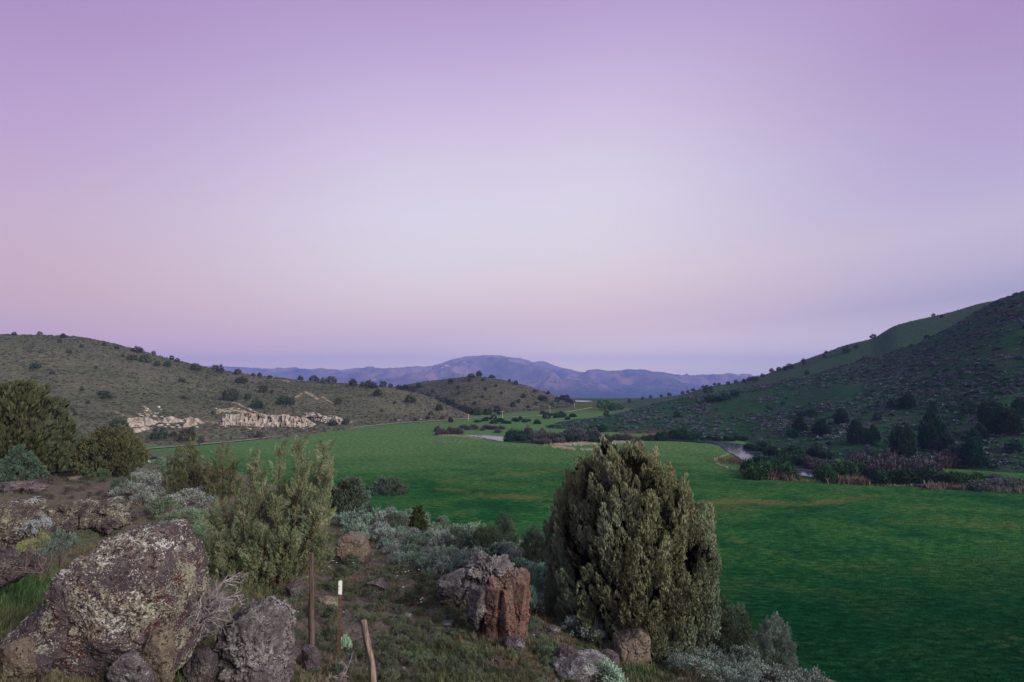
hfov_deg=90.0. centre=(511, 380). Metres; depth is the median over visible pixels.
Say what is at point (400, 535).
sagebrush
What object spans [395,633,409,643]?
scrub bush
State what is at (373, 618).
scrub bush
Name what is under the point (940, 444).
juniper
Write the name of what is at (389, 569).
scrub bush
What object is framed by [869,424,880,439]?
juniper
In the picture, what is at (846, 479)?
reeds
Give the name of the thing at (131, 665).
rock
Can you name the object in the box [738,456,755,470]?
willow
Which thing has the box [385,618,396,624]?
scrub bush
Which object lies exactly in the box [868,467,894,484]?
willow
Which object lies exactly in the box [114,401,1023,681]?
meadow
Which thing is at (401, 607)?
scrub bush
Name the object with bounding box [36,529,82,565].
sagebrush
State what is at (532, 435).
willow
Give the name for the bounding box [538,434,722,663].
juniper
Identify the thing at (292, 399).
juniper
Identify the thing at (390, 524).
sagebrush
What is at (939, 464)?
willow
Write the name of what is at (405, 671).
scrub bush
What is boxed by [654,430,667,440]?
willow
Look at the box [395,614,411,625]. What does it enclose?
scrub bush
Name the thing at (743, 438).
willow
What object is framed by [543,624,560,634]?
rock
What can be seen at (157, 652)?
rock
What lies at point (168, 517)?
sagebrush
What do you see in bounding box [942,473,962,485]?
willow
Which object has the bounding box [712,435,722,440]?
willow
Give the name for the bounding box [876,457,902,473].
willow
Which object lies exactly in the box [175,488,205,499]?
sagebrush
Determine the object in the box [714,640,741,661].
sagebrush
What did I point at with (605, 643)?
rock
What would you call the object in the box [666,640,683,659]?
sagebrush
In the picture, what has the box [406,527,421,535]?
sagebrush
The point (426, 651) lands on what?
scrub bush
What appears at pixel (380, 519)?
sagebrush
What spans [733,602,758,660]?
juniper
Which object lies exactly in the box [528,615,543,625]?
scrub bush
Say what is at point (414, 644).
scrub bush
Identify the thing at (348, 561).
scrub bush
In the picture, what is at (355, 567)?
scrub bush
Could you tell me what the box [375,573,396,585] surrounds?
scrub bush
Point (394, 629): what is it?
scrub bush
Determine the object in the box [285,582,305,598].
rock
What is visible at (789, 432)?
juniper
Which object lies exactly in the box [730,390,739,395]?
juniper
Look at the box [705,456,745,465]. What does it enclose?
reeds
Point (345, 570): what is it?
scrub bush
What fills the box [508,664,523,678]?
scrub bush
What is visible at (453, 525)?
sagebrush
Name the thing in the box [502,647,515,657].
scrub bush
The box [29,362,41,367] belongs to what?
juniper
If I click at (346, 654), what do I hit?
scrub bush
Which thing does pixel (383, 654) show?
scrub bush
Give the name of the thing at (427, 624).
scrub bush
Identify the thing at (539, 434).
willow
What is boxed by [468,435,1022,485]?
river
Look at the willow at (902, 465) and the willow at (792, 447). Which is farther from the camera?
the willow at (792, 447)
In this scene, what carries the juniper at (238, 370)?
on the hill at (14, 369)
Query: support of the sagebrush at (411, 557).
on the hillside
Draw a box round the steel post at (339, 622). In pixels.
[336,580,341,675]
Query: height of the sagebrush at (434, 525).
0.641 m
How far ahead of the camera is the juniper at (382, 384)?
337.81 m
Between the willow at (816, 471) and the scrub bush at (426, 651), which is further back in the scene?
the willow at (816, 471)
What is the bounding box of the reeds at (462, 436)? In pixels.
[437,434,482,438]
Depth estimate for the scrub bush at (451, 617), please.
11.20 m
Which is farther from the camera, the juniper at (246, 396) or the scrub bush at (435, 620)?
the juniper at (246, 396)
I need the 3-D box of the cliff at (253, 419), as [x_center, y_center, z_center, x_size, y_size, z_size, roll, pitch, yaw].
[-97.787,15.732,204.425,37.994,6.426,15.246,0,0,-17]
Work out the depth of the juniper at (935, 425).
130.84 m
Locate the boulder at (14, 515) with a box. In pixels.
[0,496,47,551]
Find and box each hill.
[0,335,469,446]
[391,376,635,414]
[546,291,1023,472]
[579,300,995,408]
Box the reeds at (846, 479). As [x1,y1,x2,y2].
[818,474,874,485]
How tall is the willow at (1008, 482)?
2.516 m
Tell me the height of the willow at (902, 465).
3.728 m
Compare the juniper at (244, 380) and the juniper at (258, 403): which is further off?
the juniper at (244, 380)
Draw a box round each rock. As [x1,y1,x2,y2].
[0,480,38,493]
[0,549,42,587]
[0,636,38,681]
[12,496,46,502]
[21,482,49,493]
[35,654,52,675]
[66,476,79,480]
[106,649,154,681]
[139,624,176,681]
[182,647,219,681]
[197,622,214,645]
[210,594,300,681]
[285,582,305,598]
[301,644,321,674]
[315,595,337,611]
[335,531,370,563]
[365,577,388,590]
[399,612,412,619]
[438,568,465,604]
[441,620,453,626]
[460,550,514,596]
[465,582,488,631]
[484,567,530,642]
[505,634,524,652]
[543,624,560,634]
[552,645,581,657]
[552,649,606,681]
[598,639,613,649]
[600,648,619,667]
[611,623,650,667]
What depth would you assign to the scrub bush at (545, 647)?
9.61 m
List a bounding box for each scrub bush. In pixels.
[29,491,53,497]
[38,474,59,483]
[61,485,76,494]
[74,485,87,490]
[77,475,94,482]
[82,479,95,486]
[93,489,104,494]
[99,493,114,498]
[120,492,130,499]
[272,583,286,595]
[286,597,301,609]
[292,586,308,599]
[294,668,306,675]
[296,613,304,619]
[304,602,327,618]
[306,631,324,646]
[306,667,321,677]
[318,580,332,588]
[319,626,332,634]
[321,604,341,619]
[322,614,337,627]
[322,667,333,675]
[327,627,343,639]
[328,576,348,591]
[329,664,350,677]
[330,642,342,649]
[331,564,351,577]
[331,572,341,580]
[336,646,356,659]
[337,553,364,567]
[342,592,356,600]
[342,603,352,610]
[348,583,362,591]
[349,563,363,574]
[350,640,360,648]
[351,645,374,660]
[352,602,361,608]
[353,609,370,621]
[359,574,376,584]
[359,585,377,597]
[364,613,377,625]
[371,598,387,610]
[373,589,387,601]
[373,630,388,640]
[373,640,386,651]
[374,564,394,576]
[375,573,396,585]
[376,651,390,660]
[379,667,400,681]
[384,615,392,620]
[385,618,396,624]
[386,643,396,652]
[389,624,401,634]
[390,584,402,592]
[391,571,402,580]
[392,595,407,603]
[392,649,411,663]
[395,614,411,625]
[395,621,405,627]
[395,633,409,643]
[395,668,410,681]
[396,604,405,611]
[401,589,418,605]
[403,625,423,638]
[403,638,410,647]
[406,638,424,649]
[408,572,418,578]
[409,654,433,670]
[410,582,426,593]
[413,606,425,616]
[413,673,427,681]
[414,616,434,630]
[416,601,429,609]
[417,572,437,583]
[421,635,439,648]
[422,649,433,658]
[422,671,434,680]
[424,580,438,592]
[425,593,439,606]
[429,626,442,634]
[429,632,446,642]
[429,655,448,669]
[430,617,439,623]
[434,573,442,581]
[438,638,454,649]
[442,626,453,636]
[443,612,461,621]
[449,657,459,666]
[450,628,464,638]
[450,642,474,658]
[450,668,465,679]
[455,662,467,670]
[464,665,483,679]
[474,653,487,663]
[485,651,495,659]
[487,664,498,671]
[501,667,509,674]
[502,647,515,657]
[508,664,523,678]
[518,660,532,670]
[526,668,539,679]
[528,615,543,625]
[528,622,542,632]
[532,639,552,647]
[536,677,546,681]
[538,644,552,653]
[540,653,557,666]
[664,675,674,681]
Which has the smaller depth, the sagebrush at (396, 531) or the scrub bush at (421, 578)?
the scrub bush at (421, 578)
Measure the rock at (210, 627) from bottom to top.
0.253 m
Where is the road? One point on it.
(354, 427)
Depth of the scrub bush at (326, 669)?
7.42 m
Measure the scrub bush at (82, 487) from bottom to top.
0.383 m
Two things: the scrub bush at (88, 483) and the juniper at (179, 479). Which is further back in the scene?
the scrub bush at (88, 483)
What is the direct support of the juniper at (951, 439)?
on the hill at (840, 392)
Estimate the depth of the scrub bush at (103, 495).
25.66 m
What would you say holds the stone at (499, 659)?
on the hillside
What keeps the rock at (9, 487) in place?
on the hillside
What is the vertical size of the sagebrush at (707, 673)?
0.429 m
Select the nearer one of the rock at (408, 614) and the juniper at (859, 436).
the rock at (408, 614)
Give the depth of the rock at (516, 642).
9.54 m
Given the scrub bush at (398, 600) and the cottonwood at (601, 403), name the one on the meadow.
the cottonwood at (601, 403)
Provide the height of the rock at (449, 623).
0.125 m
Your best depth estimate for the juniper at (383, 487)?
90.34 m
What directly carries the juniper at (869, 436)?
on the hill at (840, 392)
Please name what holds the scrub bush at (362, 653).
on the hillside
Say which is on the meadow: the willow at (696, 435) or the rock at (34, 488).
the willow at (696, 435)
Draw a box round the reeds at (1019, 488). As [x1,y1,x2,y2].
[920,479,1023,492]
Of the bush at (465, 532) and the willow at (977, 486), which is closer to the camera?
the bush at (465, 532)
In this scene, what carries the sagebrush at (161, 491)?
on the hillside
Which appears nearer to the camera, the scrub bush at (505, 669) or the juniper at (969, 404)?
the scrub bush at (505, 669)
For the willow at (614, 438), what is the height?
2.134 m
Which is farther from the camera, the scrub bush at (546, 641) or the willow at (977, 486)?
the willow at (977, 486)
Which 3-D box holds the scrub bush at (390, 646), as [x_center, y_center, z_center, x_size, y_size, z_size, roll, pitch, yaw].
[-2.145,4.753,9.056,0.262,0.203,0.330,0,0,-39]
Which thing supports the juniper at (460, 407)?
on the hill at (497, 400)
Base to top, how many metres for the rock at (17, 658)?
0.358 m
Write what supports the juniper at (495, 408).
on the hill at (497, 400)
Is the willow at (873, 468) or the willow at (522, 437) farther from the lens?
the willow at (522, 437)
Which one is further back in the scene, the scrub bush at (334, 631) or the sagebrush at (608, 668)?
the scrub bush at (334, 631)
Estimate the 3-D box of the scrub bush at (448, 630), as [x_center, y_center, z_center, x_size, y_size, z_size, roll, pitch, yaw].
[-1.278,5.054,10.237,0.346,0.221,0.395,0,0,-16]
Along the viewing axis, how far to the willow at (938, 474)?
98.13 m
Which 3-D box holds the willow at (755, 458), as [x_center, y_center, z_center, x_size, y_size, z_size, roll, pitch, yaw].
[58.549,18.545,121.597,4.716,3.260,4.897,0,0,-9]
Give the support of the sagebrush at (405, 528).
on the hillside
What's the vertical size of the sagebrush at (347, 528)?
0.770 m
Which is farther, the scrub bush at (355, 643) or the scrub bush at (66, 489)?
the scrub bush at (66, 489)
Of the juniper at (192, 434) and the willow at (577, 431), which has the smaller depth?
the juniper at (192, 434)
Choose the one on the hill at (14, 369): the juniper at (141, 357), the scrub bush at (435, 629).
the juniper at (141, 357)
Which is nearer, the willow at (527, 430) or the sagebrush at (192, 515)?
the sagebrush at (192, 515)
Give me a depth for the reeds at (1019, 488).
94.00 m
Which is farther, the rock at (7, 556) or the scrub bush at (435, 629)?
the scrub bush at (435, 629)
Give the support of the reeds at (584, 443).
on the meadow
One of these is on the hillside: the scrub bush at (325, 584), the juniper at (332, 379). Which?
the scrub bush at (325, 584)
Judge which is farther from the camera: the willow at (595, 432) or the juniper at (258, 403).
the juniper at (258, 403)
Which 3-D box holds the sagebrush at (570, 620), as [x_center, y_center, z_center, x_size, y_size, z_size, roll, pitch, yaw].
[1.596,5.468,11.340,0.999,0.653,0.876,0,0,30]
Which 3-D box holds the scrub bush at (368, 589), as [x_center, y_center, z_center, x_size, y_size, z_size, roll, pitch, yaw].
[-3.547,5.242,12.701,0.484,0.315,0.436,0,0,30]
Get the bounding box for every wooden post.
[308,553,314,646]
[361,619,376,681]
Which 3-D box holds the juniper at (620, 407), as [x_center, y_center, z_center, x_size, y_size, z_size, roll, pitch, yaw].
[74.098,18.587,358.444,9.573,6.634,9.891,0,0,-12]
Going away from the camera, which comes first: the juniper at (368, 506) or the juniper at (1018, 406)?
the juniper at (368, 506)
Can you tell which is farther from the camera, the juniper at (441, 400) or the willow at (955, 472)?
the juniper at (441, 400)
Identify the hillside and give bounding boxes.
[0,464,836,681]
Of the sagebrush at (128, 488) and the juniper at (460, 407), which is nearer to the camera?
the sagebrush at (128, 488)
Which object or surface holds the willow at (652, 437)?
on the meadow
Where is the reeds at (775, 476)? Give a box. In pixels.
[741,468,802,480]
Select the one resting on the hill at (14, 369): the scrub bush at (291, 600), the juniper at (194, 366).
the juniper at (194, 366)
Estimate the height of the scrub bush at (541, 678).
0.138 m
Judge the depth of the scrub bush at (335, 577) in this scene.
13.76 m
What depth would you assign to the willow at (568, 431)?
172.26 m
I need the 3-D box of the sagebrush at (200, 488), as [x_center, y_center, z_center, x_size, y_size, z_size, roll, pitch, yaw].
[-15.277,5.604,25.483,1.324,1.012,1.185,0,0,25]
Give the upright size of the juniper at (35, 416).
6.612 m
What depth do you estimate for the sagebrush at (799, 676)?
10.28 m
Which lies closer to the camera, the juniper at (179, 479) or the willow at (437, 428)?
the juniper at (179, 479)
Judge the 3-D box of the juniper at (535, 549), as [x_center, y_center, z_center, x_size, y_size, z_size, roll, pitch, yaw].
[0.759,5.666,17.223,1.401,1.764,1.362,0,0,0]
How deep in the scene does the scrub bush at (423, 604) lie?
11.89 m
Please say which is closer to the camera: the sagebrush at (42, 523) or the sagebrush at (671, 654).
the sagebrush at (42, 523)
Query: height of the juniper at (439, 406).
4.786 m
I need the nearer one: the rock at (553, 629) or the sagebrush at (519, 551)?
the rock at (553, 629)
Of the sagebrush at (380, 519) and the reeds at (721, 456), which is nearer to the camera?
the sagebrush at (380, 519)
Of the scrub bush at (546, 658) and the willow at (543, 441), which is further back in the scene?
the willow at (543, 441)
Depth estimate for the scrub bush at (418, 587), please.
13.24 m
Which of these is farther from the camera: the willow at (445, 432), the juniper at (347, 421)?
the juniper at (347, 421)
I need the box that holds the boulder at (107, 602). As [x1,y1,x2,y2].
[0,519,210,681]
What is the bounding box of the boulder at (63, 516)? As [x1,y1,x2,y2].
[47,498,99,536]
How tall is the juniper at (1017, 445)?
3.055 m
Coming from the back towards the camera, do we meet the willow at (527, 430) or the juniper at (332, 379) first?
the juniper at (332, 379)
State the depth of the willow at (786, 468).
104.22 m
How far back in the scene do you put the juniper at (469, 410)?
302.60 m
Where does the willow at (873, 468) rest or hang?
on the meadow
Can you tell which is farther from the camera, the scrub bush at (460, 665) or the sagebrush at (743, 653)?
the sagebrush at (743, 653)
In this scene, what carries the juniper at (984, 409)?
on the hill at (840, 392)
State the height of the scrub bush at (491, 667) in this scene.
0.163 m
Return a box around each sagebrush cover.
[0,334,467,445]
[389,376,575,413]
[547,291,1023,467]
[665,304,985,397]
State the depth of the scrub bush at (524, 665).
8.59 m
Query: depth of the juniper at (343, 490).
25.59 m
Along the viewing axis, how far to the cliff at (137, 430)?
171.10 m
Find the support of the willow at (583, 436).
on the meadow
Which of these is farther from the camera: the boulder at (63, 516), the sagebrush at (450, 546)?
the sagebrush at (450, 546)
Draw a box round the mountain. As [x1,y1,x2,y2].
[207,355,760,397]
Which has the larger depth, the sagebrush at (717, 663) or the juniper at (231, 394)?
the juniper at (231, 394)
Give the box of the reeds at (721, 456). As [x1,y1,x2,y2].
[713,449,926,486]
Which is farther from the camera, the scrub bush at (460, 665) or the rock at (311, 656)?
the scrub bush at (460, 665)
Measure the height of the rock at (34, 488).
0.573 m
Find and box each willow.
[434,426,440,431]
[441,429,450,434]
[450,427,457,433]
[456,427,463,433]
[503,429,514,441]
[504,428,518,439]
[516,433,526,441]
[524,426,532,436]
[527,430,538,439]
[533,429,542,438]
[539,426,546,433]
[539,429,555,439]
[540,438,547,444]
[553,430,565,440]
[556,438,566,442]
[563,428,575,438]
[565,435,574,442]
[567,424,578,432]
[573,427,587,435]
[576,432,589,441]
[588,437,598,442]
[591,428,601,438]
[597,425,605,431]
[609,434,618,440]
[613,433,624,439]
[624,435,633,440]
[632,436,641,441]
[640,434,651,440]
[648,434,654,440]
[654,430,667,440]
[667,432,675,438]
[671,427,682,438]
[678,432,695,439]
[679,425,687,433]
[687,430,701,439]
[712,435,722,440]
[723,435,729,441]
[738,436,748,440]
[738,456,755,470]
[743,465,765,479]
[749,443,763,451]
[749,464,770,479]
[751,453,762,463]
[752,456,775,472]
[761,443,778,455]
[764,460,778,469]
[768,456,782,465]
[770,452,790,463]
[773,448,789,456]
[775,462,798,479]
[778,447,793,454]
[784,442,800,452]
[784,455,797,464]
[789,454,804,465]
[792,448,805,454]
[802,455,811,462]
[802,460,817,469]
[805,445,816,455]
[809,457,825,465]
[810,463,831,477]
[811,444,827,456]
[816,461,833,466]
[816,462,838,482]
[817,449,836,459]
[825,458,837,464]
[828,462,848,476]
[835,461,850,477]
[840,457,859,472]
[841,462,862,477]
[844,450,870,466]
[850,456,870,477]
[863,456,877,466]
[864,464,885,477]
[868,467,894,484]
[870,453,890,460]
[870,455,902,471]
[871,471,891,485]
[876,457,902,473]
[882,449,901,460]
[888,469,908,485]
[890,454,902,466]
[894,467,914,485]
[898,454,912,462]
[899,461,912,469]
[903,467,922,485]
[905,459,928,471]
[910,452,929,464]
[916,468,931,482]
[917,467,937,483]
[919,459,940,470]
[926,467,943,483]
[929,452,951,468]
[931,460,946,471]
[935,448,958,464]
[939,473,954,486]
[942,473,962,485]
[944,453,962,468]
[947,468,962,475]
[956,471,980,482]
[956,474,967,485]
[965,480,990,491]
[969,472,989,479]
[975,479,989,490]
[992,477,1005,487]
[1004,478,1017,489]
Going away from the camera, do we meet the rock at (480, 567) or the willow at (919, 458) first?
the rock at (480, 567)
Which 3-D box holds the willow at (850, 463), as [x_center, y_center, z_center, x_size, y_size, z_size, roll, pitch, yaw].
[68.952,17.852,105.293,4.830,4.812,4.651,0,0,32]
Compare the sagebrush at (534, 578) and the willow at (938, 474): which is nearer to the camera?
the sagebrush at (534, 578)
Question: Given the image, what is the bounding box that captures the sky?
[0,0,1023,375]
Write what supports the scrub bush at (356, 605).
on the hillside
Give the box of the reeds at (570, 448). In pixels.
[551,445,594,450]
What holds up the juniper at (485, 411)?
on the hill at (497, 400)
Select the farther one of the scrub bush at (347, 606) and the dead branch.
the scrub bush at (347, 606)
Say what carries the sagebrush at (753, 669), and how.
on the hillside
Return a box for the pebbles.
[233,550,721,681]
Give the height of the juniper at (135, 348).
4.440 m
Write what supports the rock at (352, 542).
on the hillside
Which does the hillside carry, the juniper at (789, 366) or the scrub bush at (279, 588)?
the scrub bush at (279, 588)
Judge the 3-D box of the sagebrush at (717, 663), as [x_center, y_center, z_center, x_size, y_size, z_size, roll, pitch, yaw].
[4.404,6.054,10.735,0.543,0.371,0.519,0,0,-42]
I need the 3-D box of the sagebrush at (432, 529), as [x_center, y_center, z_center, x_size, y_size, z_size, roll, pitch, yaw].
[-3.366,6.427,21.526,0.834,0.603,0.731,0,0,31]
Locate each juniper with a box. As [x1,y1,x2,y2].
[0,377,79,474]
[0,443,49,481]
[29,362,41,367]
[59,426,83,471]
[68,423,152,476]
[80,467,111,481]
[96,390,110,394]
[99,394,112,397]
[108,418,129,427]
[108,475,139,493]
[131,346,142,352]
[138,354,151,362]
[149,427,169,439]
[153,465,170,476]
[161,436,218,498]
[163,360,171,366]
[176,428,195,441]
[190,363,202,370]
[197,436,204,442]
[200,440,243,505]
[203,433,337,587]
[215,364,223,371]
[222,388,240,400]
[234,368,241,374]
[235,376,248,382]
[244,393,251,398]
[250,397,264,406]
[256,431,263,436]
[258,384,267,391]
[275,395,292,403]
[287,397,295,404]
[309,375,316,380]
[320,377,327,382]
[327,376,336,382]
[327,475,371,519]
[328,418,338,424]
[334,398,341,403]
[342,418,349,424]
[349,378,356,385]
[361,503,376,523]
[364,379,373,387]
[369,476,409,496]
[370,381,377,387]
[372,388,382,395]
[379,381,386,386]
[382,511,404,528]
[405,395,415,402]
[408,504,428,534]
[436,403,442,409]
[438,397,446,402]
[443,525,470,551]
[446,399,454,405]
[457,404,467,410]
[464,407,472,413]
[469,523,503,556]
[473,407,481,414]
[483,408,492,414]
[488,511,520,553]
[493,405,500,411]
[514,523,547,566]
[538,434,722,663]
[542,412,550,418]
[613,403,624,409]
[674,410,680,416]
[692,589,744,653]
[703,385,713,392]
[703,394,722,400]
[719,393,731,399]
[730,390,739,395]
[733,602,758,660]
[750,376,758,381]
[752,610,798,671]
[785,363,793,368]
[785,427,797,436]
[791,416,808,431]
[796,409,805,415]
[806,407,817,416]
[811,418,832,434]
[832,407,848,423]
[842,347,851,352]
[846,418,865,444]
[856,356,871,361]
[856,427,874,442]
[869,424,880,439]
[872,412,882,419]
[886,397,899,407]
[888,423,917,456]
[899,392,916,407]
[916,435,935,445]
[917,403,950,447]
[923,438,944,449]
[942,432,954,445]
[957,436,989,466]
[958,399,976,414]
[964,427,982,445]
[975,398,1004,431]
[995,407,1023,432]
[1004,440,1022,451]
[1010,397,1023,415]
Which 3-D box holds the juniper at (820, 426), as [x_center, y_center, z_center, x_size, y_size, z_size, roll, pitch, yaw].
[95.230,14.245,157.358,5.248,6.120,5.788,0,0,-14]
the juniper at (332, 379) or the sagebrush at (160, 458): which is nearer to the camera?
the sagebrush at (160, 458)
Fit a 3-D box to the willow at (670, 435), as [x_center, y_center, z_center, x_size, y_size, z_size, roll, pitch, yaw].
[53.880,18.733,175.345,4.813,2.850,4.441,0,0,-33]
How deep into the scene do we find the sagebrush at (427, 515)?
23.93 m
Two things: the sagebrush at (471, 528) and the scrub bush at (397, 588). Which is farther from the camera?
the sagebrush at (471, 528)
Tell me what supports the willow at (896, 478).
on the meadow
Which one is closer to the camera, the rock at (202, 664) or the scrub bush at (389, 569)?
the rock at (202, 664)
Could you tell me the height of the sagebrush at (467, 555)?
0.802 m
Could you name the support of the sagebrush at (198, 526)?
on the hillside
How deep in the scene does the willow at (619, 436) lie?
173.62 m
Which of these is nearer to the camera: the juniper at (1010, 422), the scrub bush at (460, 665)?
the scrub bush at (460, 665)
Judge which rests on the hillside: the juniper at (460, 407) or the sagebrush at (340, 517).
the sagebrush at (340, 517)
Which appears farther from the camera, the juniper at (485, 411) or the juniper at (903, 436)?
the juniper at (485, 411)
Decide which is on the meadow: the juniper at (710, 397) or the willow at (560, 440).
the willow at (560, 440)
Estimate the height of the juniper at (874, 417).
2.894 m
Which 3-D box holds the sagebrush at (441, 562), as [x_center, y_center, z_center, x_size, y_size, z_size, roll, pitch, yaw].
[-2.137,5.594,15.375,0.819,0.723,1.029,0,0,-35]
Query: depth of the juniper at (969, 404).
148.15 m
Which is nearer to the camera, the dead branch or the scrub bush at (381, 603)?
the dead branch
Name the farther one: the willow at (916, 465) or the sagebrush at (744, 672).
the willow at (916, 465)
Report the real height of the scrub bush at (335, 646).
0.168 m
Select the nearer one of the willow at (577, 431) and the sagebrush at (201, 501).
the sagebrush at (201, 501)
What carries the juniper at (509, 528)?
on the hillside
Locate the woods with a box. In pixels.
[305,373,699,397]
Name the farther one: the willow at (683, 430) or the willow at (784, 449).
the willow at (683, 430)
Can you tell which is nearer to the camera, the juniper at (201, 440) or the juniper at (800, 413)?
the juniper at (201, 440)
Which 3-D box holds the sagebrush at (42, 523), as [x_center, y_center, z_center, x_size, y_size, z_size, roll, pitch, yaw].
[-7.051,2.174,7.594,0.420,0.448,0.439,0,0,-39]
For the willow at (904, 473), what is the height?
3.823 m
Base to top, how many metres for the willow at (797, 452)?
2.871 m
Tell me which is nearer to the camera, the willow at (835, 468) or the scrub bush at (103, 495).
the scrub bush at (103, 495)
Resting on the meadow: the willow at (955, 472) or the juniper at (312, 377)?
the willow at (955, 472)
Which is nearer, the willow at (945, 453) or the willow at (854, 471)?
the willow at (854, 471)
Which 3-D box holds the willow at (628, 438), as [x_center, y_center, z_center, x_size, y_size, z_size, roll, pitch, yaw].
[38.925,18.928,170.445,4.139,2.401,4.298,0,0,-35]
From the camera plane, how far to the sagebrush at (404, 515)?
23.75 m
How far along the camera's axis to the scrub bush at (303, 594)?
11.69 m
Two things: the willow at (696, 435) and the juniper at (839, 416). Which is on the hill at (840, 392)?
the juniper at (839, 416)
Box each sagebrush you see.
[4,536,66,580]
[16,530,55,561]
[18,511,53,539]
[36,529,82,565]
[107,480,147,499]
[129,490,155,505]
[131,471,158,490]
[133,467,148,476]
[141,484,174,500]
[141,494,181,517]
[150,456,165,464]
[150,471,162,480]
[150,477,167,486]
[156,509,182,520]
[165,493,191,511]
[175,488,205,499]
[175,507,209,523]
[176,506,192,517]
[181,491,218,509]
[182,572,249,641]
[191,486,217,502]
[191,522,207,531]
[193,519,213,533]
[194,529,206,540]
[331,512,348,525]
[339,509,376,527]
[340,522,355,534]
[341,634,352,652]
[342,503,368,521]
[352,523,368,537]
[358,522,370,531]
[368,507,388,519]
[368,521,395,540]
[372,517,384,522]
[376,537,389,549]
[377,519,401,533]
[379,541,400,553]
[384,506,396,519]
[386,548,404,563]
[387,526,403,537]
[389,529,407,541]
[392,536,407,550]
[393,509,410,527]
[395,551,432,573]
[398,541,422,557]
[399,526,417,532]
[401,533,429,550]
[403,507,412,516]
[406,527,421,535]
[418,544,433,556]
[419,511,431,522]
[419,529,440,544]
[419,551,436,569]
[421,565,433,577]
[425,527,438,538]
[426,522,442,531]
[427,531,452,547]
[429,546,464,572]
[430,544,445,552]
[431,554,453,575]
[433,528,453,544]
[434,515,451,529]
[444,523,469,537]
[446,545,458,555]
[448,537,467,550]
[456,546,486,566]
[456,558,469,568]
[457,533,480,549]
[461,520,484,535]
[480,540,503,555]
[496,541,517,554]
[504,547,534,562]
[513,556,547,576]
[528,569,543,591]
[529,584,541,613]
[529,590,544,610]
[533,578,553,597]
[535,563,549,583]
[537,593,555,612]
[561,612,605,640]
[588,655,631,681]
[659,648,678,665]
[663,653,694,673]
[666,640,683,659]
[670,636,699,654]
[674,652,711,680]
[683,646,706,668]
[694,657,719,679]
[697,643,727,662]
[701,631,724,651]
[709,663,742,681]
[713,660,733,675]
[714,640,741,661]
[717,653,742,671]
[729,643,762,665]
[734,661,763,680]
[737,665,768,681]
[737,674,757,681]
[742,658,768,667]
[752,662,779,681]
[769,662,810,681]
[791,665,831,681]
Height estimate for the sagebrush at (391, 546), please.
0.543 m
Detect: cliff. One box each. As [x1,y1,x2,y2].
[127,417,159,426]
[133,426,148,432]
[161,416,182,423]
[182,417,204,427]
[216,413,315,427]
[301,412,344,423]
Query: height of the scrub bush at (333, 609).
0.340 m
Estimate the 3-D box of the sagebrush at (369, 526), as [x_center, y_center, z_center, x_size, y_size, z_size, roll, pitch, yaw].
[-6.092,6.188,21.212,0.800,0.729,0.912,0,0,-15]
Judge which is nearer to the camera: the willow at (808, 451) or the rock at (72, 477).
the rock at (72, 477)
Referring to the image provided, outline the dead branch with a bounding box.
[326,652,353,681]
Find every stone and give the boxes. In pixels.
[493,656,501,664]
[624,672,630,679]
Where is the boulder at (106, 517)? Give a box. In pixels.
[74,496,139,537]
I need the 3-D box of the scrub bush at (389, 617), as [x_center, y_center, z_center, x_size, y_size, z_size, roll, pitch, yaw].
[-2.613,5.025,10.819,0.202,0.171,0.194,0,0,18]
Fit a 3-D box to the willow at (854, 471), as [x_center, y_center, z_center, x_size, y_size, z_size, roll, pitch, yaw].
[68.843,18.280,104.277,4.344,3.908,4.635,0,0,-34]
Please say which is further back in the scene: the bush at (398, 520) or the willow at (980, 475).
the willow at (980, 475)
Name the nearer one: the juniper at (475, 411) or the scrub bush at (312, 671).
the scrub bush at (312, 671)
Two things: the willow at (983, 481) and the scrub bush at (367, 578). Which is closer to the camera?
the scrub bush at (367, 578)
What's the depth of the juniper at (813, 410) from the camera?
184.25 m
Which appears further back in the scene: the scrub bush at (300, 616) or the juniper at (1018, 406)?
the juniper at (1018, 406)
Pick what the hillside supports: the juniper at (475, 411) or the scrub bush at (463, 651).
the scrub bush at (463, 651)
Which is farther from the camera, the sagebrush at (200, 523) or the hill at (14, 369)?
the hill at (14, 369)
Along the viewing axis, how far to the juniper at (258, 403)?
239.33 m
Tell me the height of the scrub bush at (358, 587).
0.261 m
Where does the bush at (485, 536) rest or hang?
on the hillside
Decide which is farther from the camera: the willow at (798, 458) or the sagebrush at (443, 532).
the willow at (798, 458)
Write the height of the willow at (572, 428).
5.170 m
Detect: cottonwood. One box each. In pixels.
[596,398,610,409]
[606,402,617,410]
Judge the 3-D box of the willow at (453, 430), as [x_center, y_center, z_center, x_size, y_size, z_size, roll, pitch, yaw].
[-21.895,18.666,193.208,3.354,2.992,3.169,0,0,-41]
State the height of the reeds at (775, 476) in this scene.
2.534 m
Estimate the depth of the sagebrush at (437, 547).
17.89 m
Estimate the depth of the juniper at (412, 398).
292.41 m
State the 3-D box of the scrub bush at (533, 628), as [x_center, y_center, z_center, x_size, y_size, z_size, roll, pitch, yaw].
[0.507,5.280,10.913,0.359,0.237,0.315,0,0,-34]
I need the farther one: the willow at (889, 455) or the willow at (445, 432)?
the willow at (445, 432)
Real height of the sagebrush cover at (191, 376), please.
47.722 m
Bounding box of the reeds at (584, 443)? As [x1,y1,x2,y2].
[544,440,636,445]
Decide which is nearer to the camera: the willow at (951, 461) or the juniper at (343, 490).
the juniper at (343, 490)
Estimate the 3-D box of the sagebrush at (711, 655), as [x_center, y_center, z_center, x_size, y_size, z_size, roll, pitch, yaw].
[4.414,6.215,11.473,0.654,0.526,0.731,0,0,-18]
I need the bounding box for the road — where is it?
[146,407,592,448]

